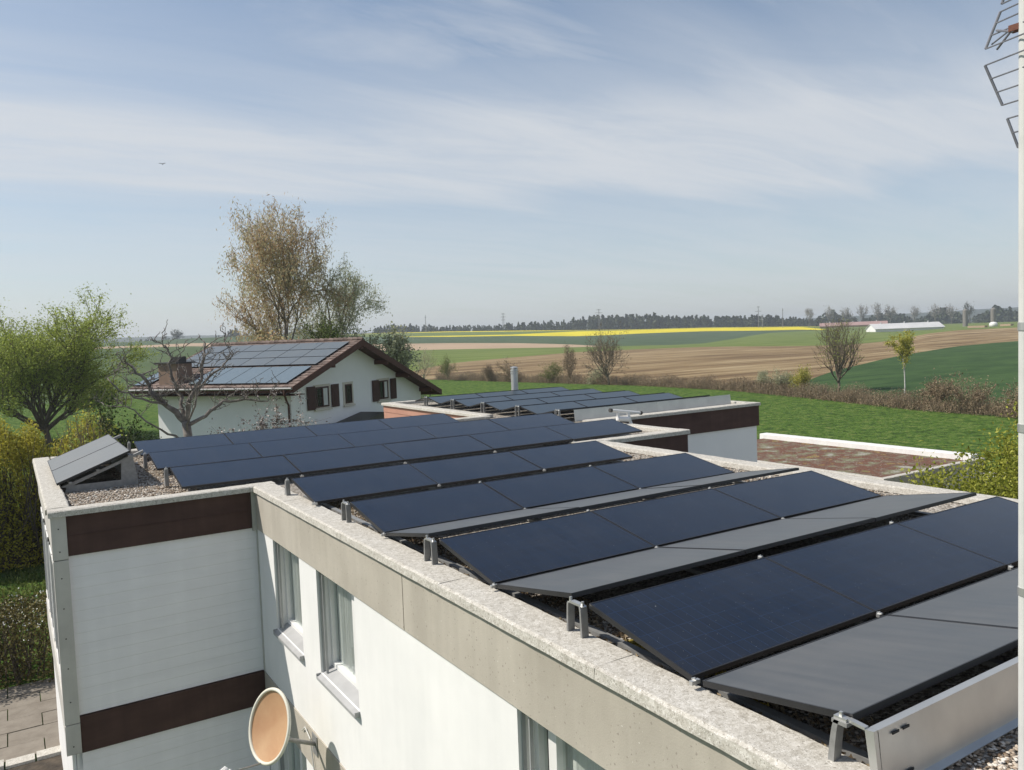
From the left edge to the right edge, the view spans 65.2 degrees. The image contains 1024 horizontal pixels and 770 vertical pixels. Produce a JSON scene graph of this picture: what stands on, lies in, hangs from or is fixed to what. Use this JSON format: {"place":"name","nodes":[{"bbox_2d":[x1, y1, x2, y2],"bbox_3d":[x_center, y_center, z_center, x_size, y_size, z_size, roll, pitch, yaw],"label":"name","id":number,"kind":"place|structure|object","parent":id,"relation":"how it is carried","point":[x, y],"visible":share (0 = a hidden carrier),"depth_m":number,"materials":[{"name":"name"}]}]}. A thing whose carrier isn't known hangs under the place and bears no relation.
{"place":"outdoors","nodes":[
{"label":"outdoors","id":0,"kind":"place"},
{"bbox_2d":[3,346,203,404],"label":"meadow","id":1,"kind":"structure","parent":0,"point":[149,365],"depth_m":268.86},
{"bbox_2d":[128,337,441,438],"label":"gabled house","id":2,"kind":"structure","parent":0,"point":[357,378],"depth_m":40.71,"materials":[{"name":"paint"}]},
{"bbox_2d":[207,367,252,383],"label":"solar panel","id":3,"kind":"object","parent":2,"relation":"on","point":[228,376],"visible":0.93,"depth_m":39.69,"materials":[{"name":"blue glass"}]},
{"bbox_2d":[226,367,270,383],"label":"solar panel","id":4,"kind":"object","parent":2,"relation":"on","point":[248,375],"visible":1,"depth_m":39.16,"materials":[{"name":"blue glass"}]},
{"bbox_2d":[246,366,291,383],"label":"solar panel","id":5,"kind":"object","parent":2,"relation":"on","point":[266,375],"visible":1,"depth_m":38.69,"materials":[{"name":"blue glass"}]},
{"bbox_2d":[266,366,311,383],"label":"solar panel","id":6,"kind":"object","parent":2,"relation":"on","point":[289,374],"visible":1,"depth_m":38.19,"materials":[{"name":"blue glass"}]},
{"bbox_2d":[306,383,339,411],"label":"window","id":7,"kind":"structure","parent":2,"relation":"in","point":[319,397],"depth_m":40.02,"materials":[{"name":"paint"}]},
{"bbox_2d":[372,378,396,402],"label":"window","id":8,"kind":"structure","parent":2,"relation":"in","point":[380,387],"depth_m":45.13,"materials":[{"name":"paint"}]},
{"bbox_2d":[98,343,598,350],"bbox_3d":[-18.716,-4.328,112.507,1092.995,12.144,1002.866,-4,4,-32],"label":"bare earth field","id":9,"kind":"structure","parent":0,"point":[434,346],"depth_m":434.86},
{"bbox_2d":[70,330,844,346],"bbox_3d":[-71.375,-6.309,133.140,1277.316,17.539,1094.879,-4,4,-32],"label":"wheat field","id":10,"kind":"structure","parent":0,"point":[672,338],"depth_m":593.93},
{"bbox_2d":[0,380,1017,769],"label":"lawn","id":11,"kind":"structure","parent":0,"point":[850,422],"depth_m":65.77,"materials":[{"name":"green plant"}]},
{"bbox_2d":[0,564,50,656],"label":"grass tufts","id":12,"kind":"object","parent":11,"relation":"on","point":[25,576],"visible":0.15,"depth_m":26.59,"materials":[{"name":"green plant"}]},
{"bbox_2d":[0,588,54,688],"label":"clipped hedge","id":13,"kind":"object","parent":11,"relation":"on","point":[14,660],"visible":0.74,"depth_m":18.97,"materials":[{"name":"green plant"}]},
{"bbox_2d":[0,677,59,762],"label":"patio","id":14,"kind":"structure","parent":11,"relation":"on","point":[25,730],"depth_m":16.82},
{"bbox_2d":[0,745,60,769],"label":"terrace edging","id":15,"kind":"object","parent":11,"relation":"on","point":[30,758],"visible":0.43,"depth_m":15.15,"materials":[{"name":"concrete"}]},
{"bbox_2d":[6,755,62,769],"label":"planting bed","id":16,"kind":"object","parent":11,"relation":"on","point":[53,763],"depth_m":14.94,"materials":[{"name":"soil"}]},
{"bbox_2d":[0,406,131,571],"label":"tall hedge","id":17,"kind":"object","parent":11,"relation":"on","point":[21,541],"visible":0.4,"depth_m":29.05,"materials":[{"name":"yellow plant"}]},
{"bbox_2d":[0,282,165,443],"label":"spring tree","id":18,"kind":"object","parent":11,"relation":"on","point":[30,364],"visible":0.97,"depth_m":67.47,"materials":[{"name":"green plant"}]},
{"bbox_2d":[49,395,136,454],"bbox_3d":[-13.428,3.435,25.858,2.674,6.402,2.681,-1,3,14],"label":"thin tree","id":19,"kind":"object","parent":11,"relation":"on","point":[72,438],"visible":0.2,"depth_m":25.75,"materials":[{"name":"green plant"}]},
{"bbox_2d":[84,381,162,448],"bbox_3d":[-13.240,3.245,27.676,2.981,6.740,2.992,0,4,30],"label":"evergreen shrub","id":20,"kind":"object","parent":11,"relation":"on","point":[121,440],"visible":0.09,"depth_m":27.19,"materials":[{"name":"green plant"}]},
{"bbox_2d":[94,319,280,437],"bbox_3d":[-9.794,2.253,24.736,5.426,8.639,2.342,-3,4,-22],"label":"pruned tree","id":21,"kind":"object","parent":11,"relation":"on","point":[184,416],"visible":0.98,"depth_m":24.67,"materials":[{"name":"brown plant"}]},
{"bbox_2d":[207,387,330,433],"bbox_3d":[-7.966,3.949,27.825,5.632,7.932,6.480,-2,3,7],"label":"blossom shrub","id":22,"kind":"object","parent":11,"relation":"on","point":[261,424],"visible":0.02,"depth_m":26.87,"materials":[{"name":"pink plant"}]},
{"bbox_2d":[208,193,359,341],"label":"birch tree","id":23,"kind":"object","parent":11,"relation":"on","point":[270,254],"visible":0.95,"depth_m":70.98,"materials":[{"name":"brown plant"}]},
{"bbox_2d":[295,309,355,339],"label":"leafy tree","id":24,"kind":"object","parent":11,"relation":"on","point":[329,332],"visible":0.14,"depth_m":67.84,"materials":[{"name":"green plant"}]},
{"bbox_2d":[261,242,390,338],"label":"slender tree","id":25,"kind":"object","parent":11,"relation":"on","point":[351,317],"visible":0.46,"depth_m":76.09,"materials":[{"name":"green plant"}]},
{"bbox_2d":[347,315,431,402],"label":"leafy tree","id":26,"kind":"object","parent":11,"relation":"on","point":[397,346],"visible":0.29,"depth_m":72.16,"materials":[{"name":"green plant"}]},
{"bbox_2d":[32,415,1017,769],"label":"flat roof house","id":27,"kind":"structure","parent":11,"relation":"on","point":[188,627],"depth_m":9.61,"materials":[{"name":"paint"}]},
{"bbox_2d":[40,506,50,611],"bbox_3d":[-8.511,3.148,14.617,0.050,1.660,1.400,-4,4,-32],"label":"end window","id":28,"kind":"structure","parent":27,"relation":"in","point":[42,516],"depth_m":14.58,"materials":[{"name":"metal"}]},
{"bbox_2d":[44,524,55,641],"bbox_3d":[-7.551,3.202,13.095,0.050,1.660,1.200,-4,4,-32],"label":"end window","id":29,"kind":"structure","parent":27,"relation":"in","point":[46,533],"depth_m":13.05,"materials":[{"name":"metal"}]},
{"bbox_2d":[49,544,60,677],"bbox_3d":[-6.564,3.258,11.532,0.050,1.660,1.500,-4,4,-32],"label":"end window","id":30,"kind":"structure","parent":27,"relation":"in","point":[50,551],"depth_m":11.92,"materials":[{"name":"metal"}]},
{"bbox_2d":[62,434,142,492],"bbox_3d":[-7.119,1.293,13.642,1.160,0.545,3.120,-4,4,-32],"label":"collector stand","id":31,"kind":"object","parent":27,"relation":"on","point":[124,465],"visible":0.56,"depth_m":12.51,"materials":[{"name":"metal"}]},
{"bbox_2d":[47,434,117,470],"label":"solar panel","id":32,"kind":"object","parent":31,"relation":"on","point":[59,461],"visible":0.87,"depth_m":14.17,"materials":[{"name":"grey glass"}]},
{"bbox_2d":[51,442,129,485],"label":"solar panel","id":33,"kind":"object","parent":31,"relation":"on","point":[85,464],"visible":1,"depth_m":12.74,"materials":[{"name":"grey glass"}]},
{"bbox_2d":[134,433,232,455],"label":"solar panel","id":34,"kind":"object","parent":27,"relation":"on","point":[166,444],"visible":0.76,"depth_m":16.07,"materials":[{"name":"blue glass"}]},
{"bbox_2d":[148,443,261,470],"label":"solar panel","id":35,"kind":"object","parent":27,"relation":"on","point":[161,460],"visible":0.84,"depth_m":14.15,"materials":[{"name":"blue glass"}]},
{"bbox_2d":[170,455,300,488],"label":"solar panel","id":36,"kind":"object","parent":27,"relation":"on","point":[210,474],"visible":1,"depth_m":12.24,"materials":[{"name":"blue glass"}]},
{"bbox_2d":[221,687,317,769],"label":"satellite dish","id":37,"kind":"object","parent":27,"relation":"attached to","point":[269,727],"visible":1,"depth_m":9.41,"materials":[{"name":"beige paint"}]},
{"bbox_2d":[224,426,316,443],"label":"solar panel","id":38,"kind":"object","parent":27,"relation":"on","point":[265,435],"visible":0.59,"depth_m":17.00,"materials":[{"name":"blue glass"}]},
{"bbox_2d":[273,542,303,660],"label":"window","id":39,"kind":"structure","parent":27,"relation":"in","point":[292,629],"depth_m":11.04,"materials":[{"name":"clear glass"}]},
{"bbox_2d":[280,736,306,769],"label":"window","id":40,"kind":"structure","parent":27,"relation":"in","point":[300,760],"depth_m":11.58,"materials":[{"name":"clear glass"}]},
{"bbox_2d":[249,434,354,456],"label":"solar panel","id":41,"kind":"object","parent":27,"relation":"on","point":[280,447],"visible":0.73,"depth_m":15.08,"materials":[{"name":"blue glass"}]},
{"bbox_2d":[316,571,359,718],"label":"window","id":42,"kind":"structure","parent":27,"relation":"in","point":[343,671],"depth_m":9.45,"materials":[{"name":"white glass"}]},
{"bbox_2d":[283,444,403,473],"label":"solar panel","id":43,"kind":"object","parent":27,"relation":"on","point":[334,459],"visible":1,"depth_m":13.17,"materials":[{"name":"blue glass"}]},
{"bbox_2d":[305,419,390,435],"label":"solar panel","id":44,"kind":"object","parent":27,"relation":"on","point":[345,427],"visible":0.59,"depth_m":17.92,"materials":[{"name":"blue glass"}]},
{"bbox_2d":[291,464,437,503],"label":"solar panel","id":45,"kind":"object","parent":27,"relation":"on","point":[331,487],"visible":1,"depth_m":10.80,"materials":[{"name":"blue glass"}]},
{"bbox_2d":[338,426,436,446],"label":"solar panel","id":46,"kind":"object","parent":27,"relation":"on","point":[384,436],"visible":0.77,"depth_m":16.01,"materials":[{"name":"blue glass"}]},
{"bbox_2d":[378,413,459,427],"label":"solar panel","id":47,"kind":"object","parent":27,"relation":"on","point":[418,420],"visible":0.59,"depth_m":18.85,"materials":[{"name":"blue glass"}]},
{"bbox_2d":[424,535,437,564],"bbox_3d":[-0.742,1.530,7.301,0.056,0.296,0.256,-4,4,-32],"label":"panel bracket","id":48,"kind":"object","parent":27,"relation":"on","point":[433,543],"visible":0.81,"depth_m":7.24,"materials":[{"name":"metal"}]},
{"bbox_2d":[350,483,523,533],"bbox_3d":[-0.853,1.387,9.136,1.730,0.036,0.959,-4,14,-32],"label":"solar panel","id":49,"kind":"object","parent":27,"relation":"on","point":[410,510],"visible":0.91,"depth_m":9.08,"materials":[{"name":"blue glass"}]},
{"bbox_2d":[382,435,493,461],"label":"solar panel","id":50,"kind":"object","parent":27,"relation":"on","point":[433,448],"visible":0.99,"depth_m":14.10,"materials":[{"name":"blue glass"}]},
{"bbox_2d":[417,419,508,437],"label":"solar panel","id":51,"kind":"object","parent":27,"relation":"on","point":[453,429],"visible":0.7,"depth_m":16.94,"materials":[{"name":"blue glass"}]},
{"bbox_2d":[410,451,542,485],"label":"solar panel","id":52,"kind":"object","parent":27,"relation":"on","point":[443,472],"visible":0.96,"depth_m":11.74,"materials":[{"name":"blue glass"}]},
{"bbox_2d":[386,507,578,536],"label":"solar panel","id":53,"kind":"object","parent":27,"relation":"on","point":[471,523],"visible":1,"depth_m":8.07,"materials":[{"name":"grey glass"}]},
{"bbox_2d":[469,426,571,449],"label":"solar panel","id":54,"kind":"object","parent":27,"relation":"on","point":[509,439],"visible":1,"depth_m":15.03,"materials":[{"name":"blue glass"}]},
{"bbox_2d":[488,413,574,429],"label":"solar panel","id":55,"kind":"object","parent":27,"relation":"on","point":[529,421],"visible":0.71,"depth_m":17.86,"materials":[{"name":"blue glass"}]},
{"bbox_2d":[64,431,1017,769],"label":"loose gravel","id":56,"kind":"structure","parent":27,"relation":"on","point":[94,495],"depth_m":11.32,"materials":[{"name":"gravel"}]},
{"bbox_2d":[439,511,654,584],"bbox_3d":[0.326,1.452,7.287,1.730,0.034,0.959,-4,14,-32],"label":"solar panel","id":57,"kind":"object","parent":27,"relation":"on","point":[507,553],"visible":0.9,"depth_m":7.21,"materials":[{"name":"blue glass"}]},
{"bbox_2d":[483,466,638,508],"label":"solar panel","id":58,"kind":"object","parent":27,"relation":"on","point":[540,490],"visible":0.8,"depth_m":10.01,"materials":[{"name":"blue glass"}]},
{"bbox_2d":[521,712,604,769],"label":"window","id":59,"kind":"structure","parent":27,"relation":"in","point":[562,756],"depth_m":5.69,"materials":[{"name":"clear glass"}]},
{"bbox_2d":[509,440,632,470],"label":"solar panel","id":60,"kind":"object","parent":27,"relation":"on","point":[568,455],"visible":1,"depth_m":12.66,"materials":[{"name":"blue glass"}]},
{"bbox_2d":[567,596,588,637],"bbox_3d":[0.443,1.597,5.424,0.056,0.296,0.256,-4,4,-32],"label":"panel bracket","id":61,"kind":"object","parent":27,"relation":"on","point":[583,617],"visible":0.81,"depth_m":5.37,"materials":[{"name":"metal"}]},
{"bbox_2d":[303,495,881,767],"bbox_3d":[-0.499,1.668,7.317,0.060,0.035,8.800,-4,4,-32],"label":"mounting rail","id":62,"kind":"object","parent":27,"relation":"on","point":[858,754],"visible":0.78,"depth_m":5.11,"materials":[{"name":"metal"}]},
{"bbox_2d":[544,419,641,440],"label":"solar panel","id":63,"kind":"object","parent":27,"relation":"on","point":[591,429],"visible":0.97,"depth_m":15.95,"materials":[{"name":"blue glass"}]},
{"bbox_2d":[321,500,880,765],"bbox_3d":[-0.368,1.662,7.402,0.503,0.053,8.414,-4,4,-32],"label":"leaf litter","id":64,"kind":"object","parent":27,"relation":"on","point":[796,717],"visible":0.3,"depth_m":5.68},
{"bbox_2d":[530,485,699,510],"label":"solar panel","id":65,"kind":"object","parent":27,"relation":"on","point":[607,500],"visible":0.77,"depth_m":9.04,"materials":[{"name":"grey glass"}]},
{"bbox_2d":[496,547,744,597],"bbox_3d":[0.876,1.477,6.415,1.730,0.034,1.030,-4,-6,-32],"label":"solar panel","id":66,"kind":"object","parent":27,"relation":"on","point":[590,578],"visible":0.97,"depth_m":6.27,"materials":[{"name":"grey glass"}]},
{"bbox_2d":[593,453,734,488],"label":"solar panel","id":67,"kind":"object","parent":27,"relation":"on","point":[657,471],"visible":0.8,"depth_m":10.94,"materials":[{"name":"blue glass"}]},
{"bbox_2d":[592,488,779,546],"bbox_3d":[1.792,1.342,8.217,1.730,0.034,0.959,-4,14,-32],"label":"solar panel","id":68,"kind":"object","parent":27,"relation":"on","point":[663,521],"visible":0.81,"depth_m":8.16,"materials":[{"name":"blue glass"}]},
{"bbox_2d":[425,487,1004,667],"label":"clamps","id":69,"kind":"object","parent":27,"relation":"on","point":[992,662],"depth_m":5.61,"materials":[{"name":"metal"}]},
{"bbox_2d":[642,468,798,488],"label":"solar panel","id":70,"kind":"object","parent":27,"relation":"on","point":[721,479],"visible":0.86,"depth_m":9.96,"materials":[{"name":"grey glass"}]},
{"bbox_2d":[589,557,874,679],"bbox_3d":[1.500,1.519,5.409,1.730,0.036,0.959,-4,14,-32],"label":"solar panel","id":71,"kind":"object","parent":27,"relation":"on","point":[699,626],"visible":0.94,"depth_m":5.31,"materials":[{"name":"blue glass"}]},
{"bbox_2d":[660,518,874,553],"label":"solar panel","id":72,"kind":"object","parent":27,"relation":"on","point":[754,538],"visible":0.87,"depth_m":7.22,"materials":[{"name":"grey glass"}]},
{"bbox_2d":[713,470,880,518],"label":"solar panel","id":73,"kind":"object","parent":27,"relation":"on","point":[794,495],"visible":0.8,"depth_m":9.09,"materials":[{"name":"blue glass"}]},
{"bbox_2d":[828,711,852,761],"bbox_3d":[1.512,1.657,3.729,0.056,0.298,0.150,-4,4,-32],"label":"panel bracket","id":74,"kind":"object","parent":27,"relation":"on","point":[839,719],"visible":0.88,"depth_m":3.71,"materials":[{"name":"metal"}]},
{"bbox_2d":[702,615,1017,719],"bbox_3d":[2.049,1.550,4.538,1.730,0.035,0.959,-4,-6,-32],"label":"solar panel","id":75,"kind":"object","parent":27,"relation":"on","point":[862,670],"visible":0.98,"depth_m":4.40,"materials":[{"name":"grey glass"}]},
{"bbox_2d":[791,492,976,521],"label":"solar panel","id":76,"kind":"object","parent":27,"relation":"on","point":[883,507],"visible":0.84,"depth_m":8.17,"materials":[{"name":"grey glass"}]},
{"bbox_2d":[765,523,1006,615],"bbox_3d":[2.969,1.409,6.335,1.730,0.035,0.959,-4,14,-32],"label":"solar panel","id":77,"kind":"object","parent":27,"relation":"on","point":[883,569],"visible":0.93,"depth_m":6.26,"materials":[{"name":"blue glass"}]},
{"bbox_2d":[848,656,1017,769],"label":"end plate","id":78,"kind":"object","parent":27,"relation":"attached to","point":[948,728],"visible":0.97,"depth_m":3.85,"materials":[{"name":"metal"}]},
{"bbox_2d":[887,567,1017,627],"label":"solar panel","id":79,"kind":"object","parent":27,"relation":"on","point":[992,600],"visible":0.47,"depth_m":5.41,"materials":[{"name":"grey glass"}]},
{"bbox_2d":[898,496,1017,568],"bbox_3d":[4.439,1.300,7.258,1.730,0.034,0.959,-4,14,-32],"label":"solar panel","id":80,"kind":"object","parent":27,"relation":"on","point":[988,527],"visible":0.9,"depth_m":7.19,"materials":[{"name":"blue glass"}]},
{"bbox_2d":[1010,0,1023,769],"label":"antenna mast","id":81,"kind":"object","parent":27,"relation":"on","point":[1020,431],"visible":1,"depth_m":3.45,"materials":[{"name":"metal"}]},
{"bbox_2d":[984,0,1023,147],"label":"tv antenna","id":82,"kind":"object","parent":81,"relation":"attached to","point":[1012,29],"visible":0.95,"depth_m":3.52,"materials":[{"name":"metal"}]},
{"bbox_2d":[381,400,760,461],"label":"flat roof house","id":83,"kind":"structure","parent":11,"relation":"on","point":[727,431],"depth_m":21.43,"materials":[{"name":"paint"}]},
{"bbox_2d":[455,396,511,406],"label":"solar panel","id":84,"kind":"object","parent":83,"relation":"on","point":[469,402],"visible":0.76,"depth_m":24.02,"materials":[{"name":"blue glass"}]},
{"bbox_2d":[485,399,545,410],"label":"solar panel","id":85,"kind":"object","parent":83,"relation":"on","point":[501,405],"visible":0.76,"depth_m":22.48,"materials":[{"name":"blue glass"}]},
{"bbox_2d":[520,401,585,413],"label":"solar panel","id":86,"kind":"object","parent":83,"relation":"on","point":[539,409],"visible":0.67,"depth_m":20.96,"materials":[{"name":"blue glass"}]},
{"bbox_2d":[574,397,635,406],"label":"solar panel","id":87,"kind":"object","parent":83,"relation":"on","point":[605,401],"visible":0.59,"depth_m":21.94,"materials":[{"name":"blue glass"}]},
{"bbox_2d":[574,394,730,421],"bbox_3d":[3.808,0.577,20.905,5.430,0.286,0.110,-4,4,-32],"label":"end plate","id":88,"kind":"object","parent":83,"relation":"on","point":[604,412],"visible":0.76,"depth_m":20.85,"materials":[{"name":"metal"}]},
{"bbox_2d":[625,393,682,401],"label":"solar panel","id":89,"kind":"object","parent":83,"relation":"on","point":[649,397],"visible":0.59,"depth_m":22.86,"materials":[{"name":"blue glass"}]},
{"bbox_2d":[579,322,629,384],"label":"bare tree","id":90,"kind":"object","parent":11,"relation":"on","point":[610,355],"visible":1,"depth_m":119.89,"materials":[{"name":"beige plant"}]},
{"bbox_2d":[434,370,1017,418],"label":"hedgerow","id":91,"kind":"object","parent":11,"relation":"on","point":[903,401],"visible":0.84,"depth_m":87.48,"materials":[{"name":"brown plant"}]},
{"bbox_2d":[900,440,1016,497],"bbox_3d":[12.320,3.761,21.993,4.023,4.608,3.916,-3,3,-10],"label":"leafy bush","id":92,"kind":"object","parent":11,"relation":"on","point":[932,480],"visible":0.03,"depth_m":21.88,"materials":[{"name":"green plant"}]},
{"bbox_2d":[940,401,1017,498],"bbox_3d":[14.561,3.674,21.818,5.594,6.928,6.541,-1,4,19],"label":"leafy bush","id":93,"kind":"object","parent":11,"relation":"on","point":[1011,478],"visible":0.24,"depth_m":22.95,"materials":[{"name":"green plant"}]},
{"bbox_2d":[0,0,1018,339],"label":"sky","id":94,"kind":"structure","parent":0,"point":[526,161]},
{"bbox_2d":[2,307,1017,345],"bbox_3d":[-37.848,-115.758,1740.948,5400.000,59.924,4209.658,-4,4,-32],"label":"hills","id":95,"kind":"structure","parent":0,"point":[859,318],"depth_m":2152.99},
{"bbox_2d":[410,327,824,336],"bbox_3d":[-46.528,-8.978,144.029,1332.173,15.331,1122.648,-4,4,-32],"label":"rapeseed field","id":96,"kind":"structure","parent":0,"point":[585,333],"depth_m":799.81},
{"bbox_2d":[348,322,1016,336],"bbox_3d":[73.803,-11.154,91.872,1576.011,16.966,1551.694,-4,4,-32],"label":"meadow","id":97,"kind":"structure","parent":0,"point":[954,326],"depth_m":816.67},
{"bbox_2d":[865,321,944,331],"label":"farm shed","id":98,"kind":"structure","parent":97,"relation":"on","point":[891,327],"depth_m":564.73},
{"bbox_2d":[385,326,1016,370],"bbox_3d":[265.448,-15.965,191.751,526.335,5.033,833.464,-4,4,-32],"label":"meadow","id":99,"kind":"structure","parent":0,"point":[802,338],"depth_m":363.33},
{"bbox_2d":[413,327,1017,390],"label":"ploughed field","id":100,"kind":"structure","parent":0,"point":[726,363],"depth_m":205.66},
{"bbox_2d":[775,341,1017,417],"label":"wheat field","id":101,"kind":"structure","parent":0,"point":[997,362],"depth_m":120.53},
{"bbox_2d":[812,316,868,390],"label":"bare tree","id":102,"kind":"object","parent":101,"relation":"on","point":[833,343],"visible":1,"depth_m":92.71,"materials":[{"name":"beige plant"}]},
{"bbox_2d":[884,329,915,393],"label":"sapling","id":103,"kind":"object","parent":101,"relation":"on","point":[904,349],"visible":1,"depth_m":83.06,"materials":[{"name":"plant"}]},
{"bbox_2d":[916,368,955,405],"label":"hedge bush","id":104,"kind":"object","parent":101,"relation":"on","point":[931,394],"visible":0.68,"depth_m":69.85,"materials":[{"name":"brown plant"}]},
{"bbox_2d":[927,371,1002,409],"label":"hedge bush","id":105,"kind":"object","parent":101,"relation":"on","point":[977,391],"visible":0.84,"depth_m":66.98,"materials":[{"name":"brown plant"}]},
{"bbox_3d":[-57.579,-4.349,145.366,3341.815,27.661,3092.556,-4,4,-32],"label":"far ground","id":106,"kind":"structure","parent":0,"visible":0},
{"bbox_2d":[372,312,823,332],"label":"distant forest","id":107,"kind":"object","parent":106,"relation":"on","point":[631,321],"visible":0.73,"depth_m":957.09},
{"bbox_2d":[810,305,1017,325],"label":"distant woods","id":108,"kind":"object","parent":106,"relation":"on","point":[1002,315],"visible":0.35,"depth_m":907.95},
{"label":"pavement","id":109,"kind":"structure","parent":0,"visible":0},
{"bbox_2d":[757,433,984,488],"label":"garage","id":110,"kind":"structure","parent":109,"relation":"on","point":[873,461],"depth_m":29.61,"materials":[{"name":"concrete"}]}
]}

